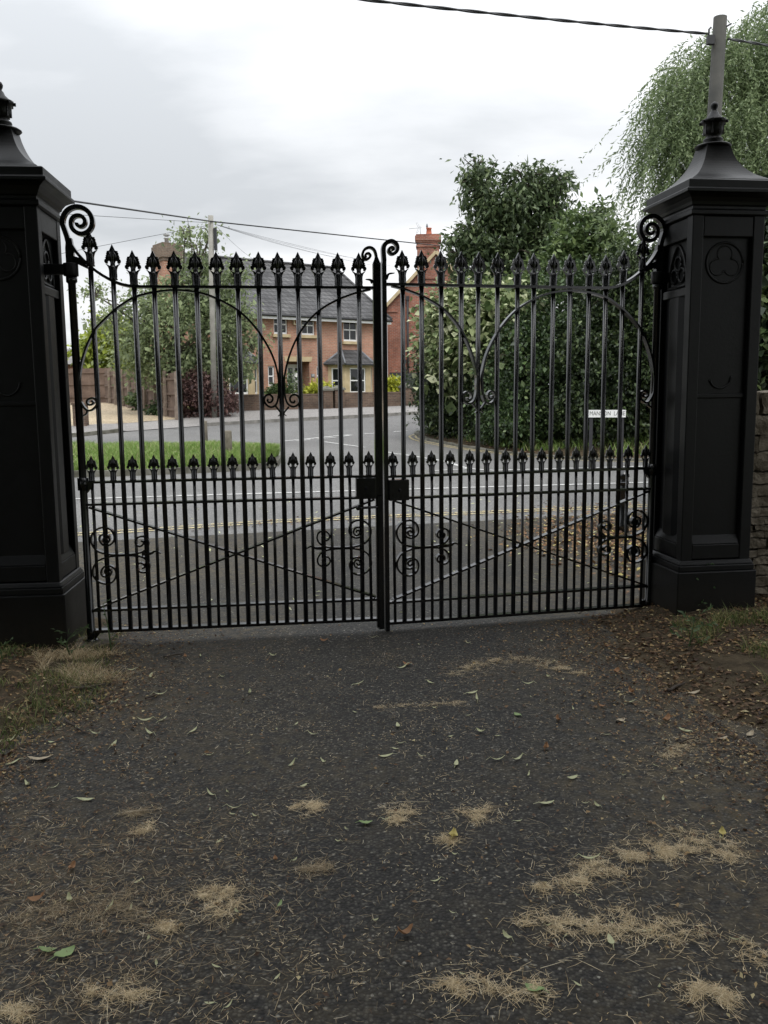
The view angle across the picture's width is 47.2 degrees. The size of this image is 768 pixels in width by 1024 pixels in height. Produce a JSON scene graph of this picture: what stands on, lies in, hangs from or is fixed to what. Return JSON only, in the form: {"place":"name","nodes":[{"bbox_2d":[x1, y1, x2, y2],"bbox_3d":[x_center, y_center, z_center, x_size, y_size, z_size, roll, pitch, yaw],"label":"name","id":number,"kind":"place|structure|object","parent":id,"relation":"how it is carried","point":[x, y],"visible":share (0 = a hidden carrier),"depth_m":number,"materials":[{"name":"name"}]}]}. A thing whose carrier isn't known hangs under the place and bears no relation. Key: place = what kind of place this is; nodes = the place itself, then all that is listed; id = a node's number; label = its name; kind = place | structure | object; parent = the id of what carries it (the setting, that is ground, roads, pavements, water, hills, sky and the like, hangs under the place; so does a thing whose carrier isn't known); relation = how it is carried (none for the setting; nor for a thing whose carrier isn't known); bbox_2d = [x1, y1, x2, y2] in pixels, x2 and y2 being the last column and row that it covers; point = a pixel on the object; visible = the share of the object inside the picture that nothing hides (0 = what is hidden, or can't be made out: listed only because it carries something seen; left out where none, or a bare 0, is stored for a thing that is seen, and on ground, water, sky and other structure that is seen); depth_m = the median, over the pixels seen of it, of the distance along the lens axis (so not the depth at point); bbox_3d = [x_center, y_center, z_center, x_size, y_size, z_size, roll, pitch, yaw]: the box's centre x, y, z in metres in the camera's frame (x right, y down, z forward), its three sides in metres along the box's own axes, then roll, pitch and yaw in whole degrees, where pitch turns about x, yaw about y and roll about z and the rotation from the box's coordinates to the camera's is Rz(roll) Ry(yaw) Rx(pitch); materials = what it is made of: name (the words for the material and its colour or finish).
{"place":"outdoors","nodes":[
{"label":"outdoors","id":0,"kind":"place"},
{"bbox_2d":[70,403,174,425],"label":"gravel drive","id":1,"kind":"structure","parent":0,"point":[109,415],"depth_m":34.58,"materials":[{"name":"beige gravel"}]},
{"bbox_2d":[71,405,417,432],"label":"footway","id":2,"kind":"structure","parent":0,"point":[248,415],"depth_m":33.56,"materials":[{"name":"concrete"}]},
{"bbox_2d":[208,215,217,417],"bbox_3d":[-6.410,-7.198,33.244,0.494,7.726,0.230,-1,8,0],"label":"utility pole","id":3,"kind":"object","parent":2,"relation":"on","point":[212,238],"visible":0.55,"depth_m":33.15,"materials":[{"name":"grey wood"}]},
{"bbox_2d":[74,200,444,246],"bbox_3d":[-4.229,-10.381,32.922,3.906,2.904,27.831,3,8,23],"label":"overhead cable","id":4,"kind":"object","parent":3,"relation":"attached to","point":[232,223],"visible":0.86,"depth_m":33.01,"materials":[{"name":"grey plastic"}]},
{"bbox_2d":[72,410,648,541],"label":"road","id":5,"kind":"structure","parent":0,"point":[272,430],"depth_m":15.34,"materials":[{"name":"grey asphalt"}]},
{"bbox_2d":[72,429,117,436],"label":"kerb","id":6,"kind":"structure","parent":5,"relation":"on","point":[89,433],"depth_m":28.18,"materials":[{"name":"concrete"}]},
{"bbox_2d":[74,455,280,476],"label":"kerb","id":7,"kind":"structure","parent":5,"relation":"on","point":[167,471],"depth_m":17.60,"materials":[{"name":"concrete"}]},
{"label":"verge grass bank","id":8,"kind":"structure","parent":7,"relation":"on","visible":0},
{"bbox_2d":[72,439,287,469],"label":"verge grass","id":9,"kind":"structure","parent":8,"relation":"on","point":[131,448],"depth_m":19.09,"materials":[{"name":"green plant"}]},
{"bbox_2d":[225,430,231,450],"bbox_3d":[-3.405,-1.379,19.245,0.164,0.808,0.172,-1,8,0],"label":"wooden bollard","id":10,"kind":"object","parent":8,"relation":"on","point":[228,439],"visible":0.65,"depth_m":19.16,"materials":[{"name":"grey wood"}]},
{"bbox_2d":[207,411,419,425],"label":"kerb","id":11,"kind":"structure","parent":5,"relation":"on","point":[294,419],"depth_m":32.42,"materials":[{"name":"concrete"}]},
{"bbox_2d":[76,482,642,498],"bbox_3d":[0.979,-0.398,14.635,26.323,0.032,0.313,-2,8,-9],"label":"road marking","id":12,"kind":"object","parent":5,"relation":"on","point":[354,490],"visible":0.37,"depth_m":14.51,"materials":[{"name":"white paint"}]},
{"bbox_2d":[77,501,646,534],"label":"leaf litter","id":13,"kind":"object","parent":5,"relation":"on","point":[365,517],"visible":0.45,"depth_m":11.29,"materials":[{"name":"brown plant"}]},
{"bbox_2d":[78,506,646,534],"bbox_3d":[-0.107,0.110,11.069,24.968,0.001,0.745,-3,8,-16],"label":"road marking","id":14,"kind":"object","parent":5,"relation":"on","point":[339,519],"visible":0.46,"depth_m":11.22,"materials":[{"name":"yellow paint"}]},
{"bbox_2d":[80,504,646,532],"bbox_3d":[-0.157,0.087,11.240,24.984,0.003,0.745,-3,8,-16],"label":"road marking","id":15,"kind":"object","parent":5,"relation":"on","point":[353,516],"visible":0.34,"depth_m":11.47,"materials":[{"name":"yellow paint"}]},
{"bbox_2d":[414,430,648,461],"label":"kerb","id":16,"kind":"structure","parent":5,"relation":"on","point":[416,433],"depth_m":22.51,"materials":[{"name":"concrete"}]},
{"bbox_2d":[0,512,767,1023],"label":"driveway","id":17,"kind":"structure","parent":0,"point":[266,762],"depth_m":3.36,"materials":[{"name":"grey asphalt"}]},
{"bbox_2d":[0,974,63,1023],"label":"grass clippings","id":18,"kind":"object","parent":17,"relation":"on","point":[10,1006],"depth_m":2.31,"materials":[{"name":"plant"}]},
{"bbox_2d":[0,82,109,650],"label":"gate pillar","id":19,"kind":"structure","parent":17,"relation":"on","point":[42,589],"depth_m":5.42,"materials":[{"name":"black metal"}]},
{"bbox_2d":[59,204,383,641],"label":"iron gate","id":20,"kind":"structure","parent":19,"relation":"attached to","point":[369,486],"depth_m":5.67,"materials":[{"name":"black metal"}]},
{"bbox_2d":[0,617,115,749],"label":"soil border","id":21,"kind":"object","parent":17,"relation":"on","point":[8,698],"visible":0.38,"depth_m":4.76,"materials":[{"name":"brown soil"}]},
{"bbox_2d":[0,630,126,760],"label":"rough grass","id":22,"kind":"structure","parent":21,"relation":"on","point":[34,703],"depth_m":4.72,"materials":[{"name":"green plant"}]},
{"bbox_2d":[54,624,88,655],"bbox_3d":[-1.916,0.772,5.377,0.227,0.217,0.234,-4,8,-21],"label":"plant","id":23,"kind":"object","parent":21,"relation":"on","point":[65,641],"visible":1,"depth_m":5.37,"materials":[{"name":"green plant"}]},
{"bbox_2d":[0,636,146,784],"bbox_3d":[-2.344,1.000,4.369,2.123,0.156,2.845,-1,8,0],"label":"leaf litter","id":24,"kind":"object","parent":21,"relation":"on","point":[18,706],"visible":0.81,"depth_m":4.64,"materials":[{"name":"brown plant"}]},
{"bbox_2d":[16,637,140,687],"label":"rough grass","id":25,"kind":"structure","parent":21,"relation":"on","point":[62,653],"depth_m":5.22,"materials":[{"name":"plant"}]},
{"bbox_2d":[48,945,74,960],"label":"fallen leaf","id":26,"kind":"object","parent":17,"relation":"on","point":[63,952],"visible":1,"depth_m":2.53,"materials":[{"name":"green plant"}]},
{"bbox_2d":[64,979,110,1007],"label":"grass clippings","id":27,"kind":"object","parent":17,"relation":"on","point":[89,989],"depth_m":2.37,"materials":[{"name":"plant"}]},
{"bbox_2d":[0,853,211,974],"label":"grass clippings","id":28,"kind":"object","parent":17,"relation":"on","point":[98,906],"depth_m":2.75,"materials":[{"name":"plant"}]},
{"bbox_2d":[73,955,180,1023],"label":"grass clippings","id":29,"kind":"object","parent":17,"relation":"on","point":[133,993],"depth_m":2.36,"materials":[{"name":"plant"}]},
{"bbox_2d":[114,801,164,826],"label":"grass clippings","id":30,"kind":"object","parent":17,"relation":"on","point":[134,811],"depth_m":3.39,"materials":[{"name":"plant"}]},
{"bbox_2d":[120,815,160,844],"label":"grass clippings","id":31,"kind":"object","parent":17,"relation":"on","point":[144,830],"depth_m":3.25,"materials":[{"name":"plant"}]},
{"bbox_2d":[125,901,206,952],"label":"grass clippings","id":32,"kind":"object","parent":17,"relation":"on","point":[164,927],"depth_m":2.65,"materials":[{"name":"plant"}]},
{"bbox_2d":[168,874,271,918],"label":"grass clippings","id":33,"kind":"object","parent":17,"relation":"on","point":[228,889],"depth_m":2.84,"materials":[{"name":"plant"}]},
{"bbox_2d":[178,881,263,930],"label":"grass clippings","id":34,"kind":"object","parent":17,"relation":"on","point":[229,910],"depth_m":2.76,"materials":[{"name":"plant"}]},
{"bbox_2d":[0,769,497,1023],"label":"grass clippings","id":35,"kind":"object","parent":17,"relation":"on","point":[118,973],"depth_m":2.71,"materials":[{"name":"plant"}]},
{"bbox_2d":[0,715,562,1023],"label":"grass clippings","id":36,"kind":"object","parent":17,"relation":"on","point":[131,884],"depth_m":2.91,"materials":[{"name":"beige plant"}]},
{"bbox_2d":[264,851,356,890],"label":"grass clippings","id":37,"kind":"object","parent":17,"relation":"on","point":[318,867],"depth_m":2.98,"materials":[{"name":"plant"}]},
{"bbox_2d":[287,793,339,820],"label":"grass clippings","id":38,"kind":"object","parent":17,"relation":"on","point":[317,804],"depth_m":3.43,"materials":[{"name":"plant"}]},
{"bbox_2d":[80,495,630,611],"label":"leaf litter","id":39,"kind":"object","parent":17,"relation":"on","point":[367,531],"visible":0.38,"depth_m":9.91,"materials":[{"name":"brown plant"}]},
{"bbox_2d":[0,625,767,1023],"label":"grass clippings","id":40,"kind":"object","parent":17,"relation":"on","point":[348,849],"depth_m":3.06,"materials":[{"name":"plant"}]},
{"bbox_2d":[0,619,767,1023],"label":"leaf litter","id":41,"kind":"object","parent":17,"relation":"on","point":[716,753],"visible":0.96,"depth_m":4.20,"materials":[{"name":"brown plant"}]},
{"bbox_2d":[356,794,444,838],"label":"grass clippings","id":42,"kind":"object","parent":17,"relation":"on","point":[395,818],"depth_m":3.35,"materials":[{"name":"plant"}]},
{"bbox_2d":[375,697,462,709],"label":"grass clippings","id":43,"kind":"object","parent":17,"relation":"on","point":[420,704],"depth_m":4.53,"materials":[{"name":"plant"}]},
{"bbox_2d":[428,829,469,850],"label":"grass clippings","id":44,"kind":"object","parent":17,"relation":"on","point":[448,840],"depth_m":3.16,"materials":[{"name":"plant"}]},
{"bbox_2d":[407,962,495,1019],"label":"grass clippings","id":45,"kind":"object","parent":17,"relation":"on","point":[451,984],"depth_m":2.38,"materials":[{"name":"plant"}]},
{"bbox_2d":[437,796,507,835],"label":"grass clippings","id":46,"kind":"object","parent":17,"relation":"on","point":[476,811],"depth_m":3.36,"materials":[{"name":"plant"}]},
{"bbox_2d":[410,931,602,1023],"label":"grass clippings","id":47,"kind":"object","parent":17,"relation":"on","point":[516,992],"depth_m":2.37,"materials":[{"name":"plant"}]},
{"bbox_2d":[438,652,604,677],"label":"grass clippings","id":48,"kind":"object","parent":17,"relation":"on","point":[557,664],"depth_m":5.15,"materials":[{"name":"plant"}]},
{"bbox_2d":[470,500,646,593],"bbox_3d":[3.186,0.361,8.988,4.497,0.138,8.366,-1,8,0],"label":"leaf litter","id":49,"kind":"object","parent":17,"relation":"on","point":[587,541],"visible":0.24,"depth_m":9.50,"materials":[{"name":"brown plant"}]},
{"bbox_2d":[517,866,601,905],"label":"grass clippings","id":50,"kind":"object","parent":17,"relation":"on","point":[576,879],"depth_m":2.86,"materials":[{"name":"plant"}]},
{"bbox_2d":[619,470,629,532],"bbox_3d":[2.714,-0.127,9.989,0.150,0.725,0.146,-1,8,0],"label":"iron bollard","id":51,"kind":"object","parent":17,"relation":"on","point":[622,497],"visible":0.3,"depth_m":9.94,"materials":[{"name":"black metal"}]},
{"bbox_2d":[491,882,763,977],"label":"grass clippings","id":52,"kind":"object","parent":17,"relation":"on","point":[565,921],"depth_m":2.63,"materials":[{"name":"plant"}]},
{"bbox_2d":[558,827,718,899],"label":"grass clippings","id":53,"kind":"object","parent":17,"relation":"on","point":[635,853],"depth_m":3.01,"materials":[{"name":"plant"}]},
{"bbox_2d":[626,735,721,765],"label":"grass clippings","id":54,"kind":"object","parent":17,"relation":"on","point":[675,752],"depth_m":3.92,"materials":[{"name":"plant"}]},
{"bbox_2d":[597,595,767,738],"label":"soil border","id":55,"kind":"object","parent":17,"relation":"on","point":[736,662],"visible":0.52,"depth_m":5.10,"materials":[{"name":"brown soil"}]},
{"bbox_2d":[574,593,767,763],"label":"leaf litter","id":56,"kind":"object","parent":55,"relation":"on","point":[697,666],"visible":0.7,"depth_m":5.28,"materials":[{"name":"brown plant"}]},
{"bbox_2d":[669,604,717,645],"bbox_3d":[1.855,0.695,5.290,0.276,0.272,0.280,-1,8,0],"label":"nettle","id":57,"kind":"object","parent":55,"relation":"on","point":[692,629],"visible":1,"depth_m":5.30,"materials":[{"name":"green plant"}]},
{"bbox_2d":[608,808,761,884],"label":"grass clippings","id":58,"kind":"object","parent":17,"relation":"on","point":[684,847],"depth_m":3.08,"materials":[{"name":"plant"}]},
{"bbox_2d":[631,102,767,614],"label":"gate pillar","id":59,"kind":"structure","parent":17,"relation":"on","point":[709,205],"depth_m":5.90,"materials":[{"name":"black metal"}]},
{"bbox_2d":[380,214,666,630],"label":"iron gate","id":60,"kind":"structure","parent":59,"relation":"attached to","point":[395,490],"depth_m":6.00,"materials":[{"name":"black metal"}]},
{"bbox_2d":[639,951,767,1023],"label":"grass clippings","id":61,"kind":"object","parent":17,"relation":"on","point":[715,989],"depth_m":2.34,"materials":[{"name":"plant"}]},
{"bbox_2d":[716,925,767,978],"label":"grass clippings","id":62,"kind":"object","parent":17,"relation":"on","point":[757,958],"depth_m":2.50,"materials":[{"name":"plant"}]},
{"bbox_2d":[749,158,767,414],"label":"hedge","id":63,"kind":"object","parent":17,"relation":"on","point":[762,382],"visible":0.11,"depth_m":10.17,"materials":[{"name":"green plant"}]},
{"bbox_2d":[0,0,767,375],"label":"sky","id":64,"kind":"structure","parent":0,"point":[340,117],"materials":[{"name":"white"}]},
{"bbox_2d":[425,432,648,457],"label":"hedge bank","id":65,"kind":"structure","parent":0,"point":[473,443],"depth_m":22.00,"materials":[{"name":"green plant"}]},
{"bbox_2d":[395,275,548,438],"bbox_3d":[2.919,-4.170,25.435,6.294,5.235,4.408,4,9,33],"label":"hedge","id":66,"kind":"object","parent":65,"relation":"on","point":[431,404],"visible":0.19,"depth_m":25.23,"materials":[{"name":"green plant"}]},
{"bbox_2d":[396,265,563,437],"bbox_3d":[2.626,-4.257,24.172,5.068,4.709,3.336,3,8,23],"label":"pale shrub","id":67,"kind":"object","parent":65,"relation":"on","point":[451,304],"visible":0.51,"depth_m":23.72,"materials":[{"name":"green plant"}]},
{"bbox_2d":[427,153,591,283],"bbox_3d":[4.009,-6.831,27.332,5.477,8.446,3.279,-1,8,0],"label":"tall tree","id":68,"kind":"object","parent":65,"relation":"on","point":[508,225],"visible":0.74,"depth_m":26.60,"materials":[{"name":"green plant"}]},
{"bbox_2d":[463,255,616,445],"bbox_3d":[4.426,-3.942,22.902,4.767,5.312,4.065,-1,8,0],"label":"hedge","id":69,"kind":"object","parent":65,"relation":"on","point":[506,406],"visible":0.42,"depth_m":22.14,"materials":[{"name":"green plant"}]},
{"bbox_2d":[504,187,637,306],"bbox_3d":[5.550,-5.573,24.765,4.970,6.883,3.232,-1,8,0],"label":"bushy tree","id":70,"kind":"object","parent":65,"relation":"on","point":[581,243],"visible":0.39,"depth_m":24.10,"materials":[{"name":"green plant"}]},
{"bbox_2d":[669,602,767,682],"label":"rough grass","id":71,"kind":"structure","parent":0,"point":[735,615],"depth_m":5.58,"materials":[{"name":"green plant"}]},
{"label":"garden soil","id":72,"kind":"structure","parent":0,"visible":0},
{"bbox_2d":[264,382,287,393],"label":"garden shrub","id":73,"kind":"object","parent":72,"relation":"on","point":[271,389],"visible":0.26,"depth_m":39.88,"materials":[{"name":"green plant"}]},
{"bbox_2d":[275,368,304,393],"bbox_3d":[-4.099,-5.572,39.796,1.440,1.894,1.426,7,10,43],"label":"flowering shrub","id":74,"kind":"object","parent":72,"relation":"on","point":[294,385],"visible":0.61,"depth_m":39.65,"materials":[{"name":"green plant"}]},
{"bbox_2d":[295,377,334,393],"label":"golden shrub","id":75,"kind":"object","parent":72,"relation":"on","point":[312,388],"visible":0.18,"depth_m":39.32,"materials":[{"name":"yellow plant"}]},
{"bbox_2d":[388,373,400,391],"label":"golden shrub","id":76,"kind":"object","parent":72,"relation":"on","point":[392,381],"visible":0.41,"depth_m":42.43,"materials":[{"name":"yellow plant"}]},
{"bbox_3d":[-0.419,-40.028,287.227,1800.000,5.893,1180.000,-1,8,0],"label":"ground","id":77,"kind":"structure","parent":0,"visible":0},
{"bbox_2d":[70,403,88,425],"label":"brick pier","id":78,"kind":"structure","parent":77,"relation":"on","point":[86,420],"depth_m":29.90,"materials":[{"name":"brown brick"}]},
{"bbox_2d":[68,367,111,402],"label":"board fence","id":79,"kind":"object","parent":77,"relation":"on","point":[87,384],"visible":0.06,"depth_m":46.70,"materials":[{"name":"brown wood"}]},
{"bbox_2d":[67,309,147,370],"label":"yellow tree","id":80,"kind":"object","parent":77,"relation":"on","point":[89,353],"visible":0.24,"depth_m":48.09,"materials":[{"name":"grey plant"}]},
{"bbox_2d":[122,390,136,409],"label":"garden shrub","id":81,"kind":"object","parent":77,"relation":"on","point":[132,400],"visible":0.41,"depth_m":38.35,"materials":[{"name":"green plant"}]},
{"bbox_2d":[104,369,177,419],"bbox_3d":[-11.171,-5.373,39.270,0.216,2.310,15.646,-4,9,-27],"label":"board fence","id":82,"kind":"object","parent":77,"relation":"on","point":[170,407],"visible":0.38,"depth_m":37.01,"materials":[{"name":"brown wood"}]},
{"bbox_2d":[143,399,162,415],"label":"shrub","id":83,"kind":"object","parent":77,"relation":"on","point":[153,409],"visible":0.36,"depth_m":34.97,"materials":[{"name":"plant"}]},
{"bbox_2d":[67,212,274,397],"bbox_3d":[-8.391,-7.662,35.084,7.794,8.238,5.273,2,8,21],"label":"leafy tree","id":84,"kind":"object","parent":77,"relation":"on","point":[188,351],"visible":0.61,"depth_m":34.41,"materials":[{"name":"green plant"}]},
{"bbox_2d":[162,366,244,417],"bbox_3d":[-7.021,-4.514,34.243,3.347,2.357,2.935,-1,8,0],"label":"dark shrub","id":85,"kind":"object","parent":77,"relation":"on","point":[189,391],"visible":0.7,"depth_m":33.73,"materials":[{"name":"purple plant"}]},
{"bbox_2d":[143,233,392,405],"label":"brick house","id":86,"kind":"structure","parent":77,"relation":"on","point":[329,338],"depth_m":43.03,"materials":[{"name":"orange brick"}]},
{"bbox_2d":[207,351,263,393],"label":"bay window","id":87,"kind":"structure","parent":86,"relation":"in","point":[253,388],"depth_m":40.25,"materials":[{"name":"white brick"}]},
{"bbox_2d":[267,366,273,388],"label":"window","id":88,"kind":"structure","parent":86,"relation":"in","point":[270,368],"depth_m":41.65,"materials":[{"name":"white paint"}]},
{"bbox_2d":[272,319,290,337],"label":"window","id":89,"kind":"structure","parent":86,"relation":"in","point":[284,322],"depth_m":41.74,"materials":[{"name":"white paint"}]},
{"bbox_2d":[287,364,297,393],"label":"door","id":90,"kind":"structure","parent":86,"relation":"in","point":[293,367],"depth_m":42.99,"materials":[{"name":"white paint"}]},
{"bbox_2d":[301,320,316,338],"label":"window","id":91,"kind":"structure","parent":86,"relation":"in","point":[308,332],"depth_m":42.59,"materials":[{"name":"white glass"}]},
{"bbox_2d":[323,350,372,391],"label":"bay window","id":92,"kind":"structure","parent":86,"relation":"in","point":[349,374],"depth_m":43.62,"materials":[{"name":"beige brick"}]},
{"bbox_2d":[342,322,356,344],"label":"window","id":93,"kind":"structure","parent":86,"relation":"in","point":[350,329],"depth_m":44.07,"materials":[{"name":"white glass"}]},
{"bbox_2d":[227,383,415,411],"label":"garden wall","id":94,"kind":"structure","parent":77,"relation":"on","point":[310,401],"depth_m":37.48,"materials":[{"name":"brown brick"}]},
{"bbox_2d":[387,224,468,377],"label":"gabled house","id":95,"kind":"structure","parent":77,"relation":"on","point":[393,330],"depth_m":46.99,"materials":[{"name":"red brick"}]},
{"bbox_2d":[524,235,656,445],"bbox_3d":[6.182,-4.166,21.498,4.897,5.593,4.309,-5,9,-31],"label":"hedge","id":96,"kind":"object","parent":77,"relation":"on","point":[612,364],"visible":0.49,"depth_m":20.79,"materials":[{"name":"green plant"}]},
{"bbox_2d":[588,410,625,468],"bbox_3d":[4.447,-1.300,17.608,0.739,1.487,0.066,-1,8,0],"label":"street sign","id":97,"kind":"object","parent":77,"relation":"on","point":[608,413],"visible":0.64,"depth_m":17.52,"materials":[{"name":"white metal"}]},
{"bbox_2d":[574,1,767,292],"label":"willow tree","id":98,"kind":"object","parent":77,"relation":"on","point":[678,132],"visible":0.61,"depth_m":19.15,"materials":[{"name":"green plant"}]},
{"bbox_2d":[706,14,731,116],"bbox_3d":[4.775,-3.565,13.047,0.431,7.085,0.250,-1,8,0],"label":"utility pole","id":99,"kind":"object","parent":77,"relation":"on","point":[716,39],"visible":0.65,"depth_m":12.58,"materials":[{"name":"grey"}]},
{"bbox_2d":[359,0,708,34],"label":"overhead cable","id":100,"kind":"object","parent":99,"relation":"attached to","point":[529,16],"visible":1,"depth_m":11.27,"materials":[{"name":"grey plastic"}]},
{"bbox_2d":[727,38,767,46],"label":"overhead cable","id":101,"kind":"object","parent":99,"relation":"attached to","point":[748,42],"visible":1,"depth_m":12.89,"materials":[{"name":"grey plastic"}]},
{"bbox_2d":[749,391,767,595],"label":"stone wall","id":102,"kind":"structure","parent":77,"relation":"on","point":[758,555],"depth_m":6.30,"materials":[{"name":"grey stone"}]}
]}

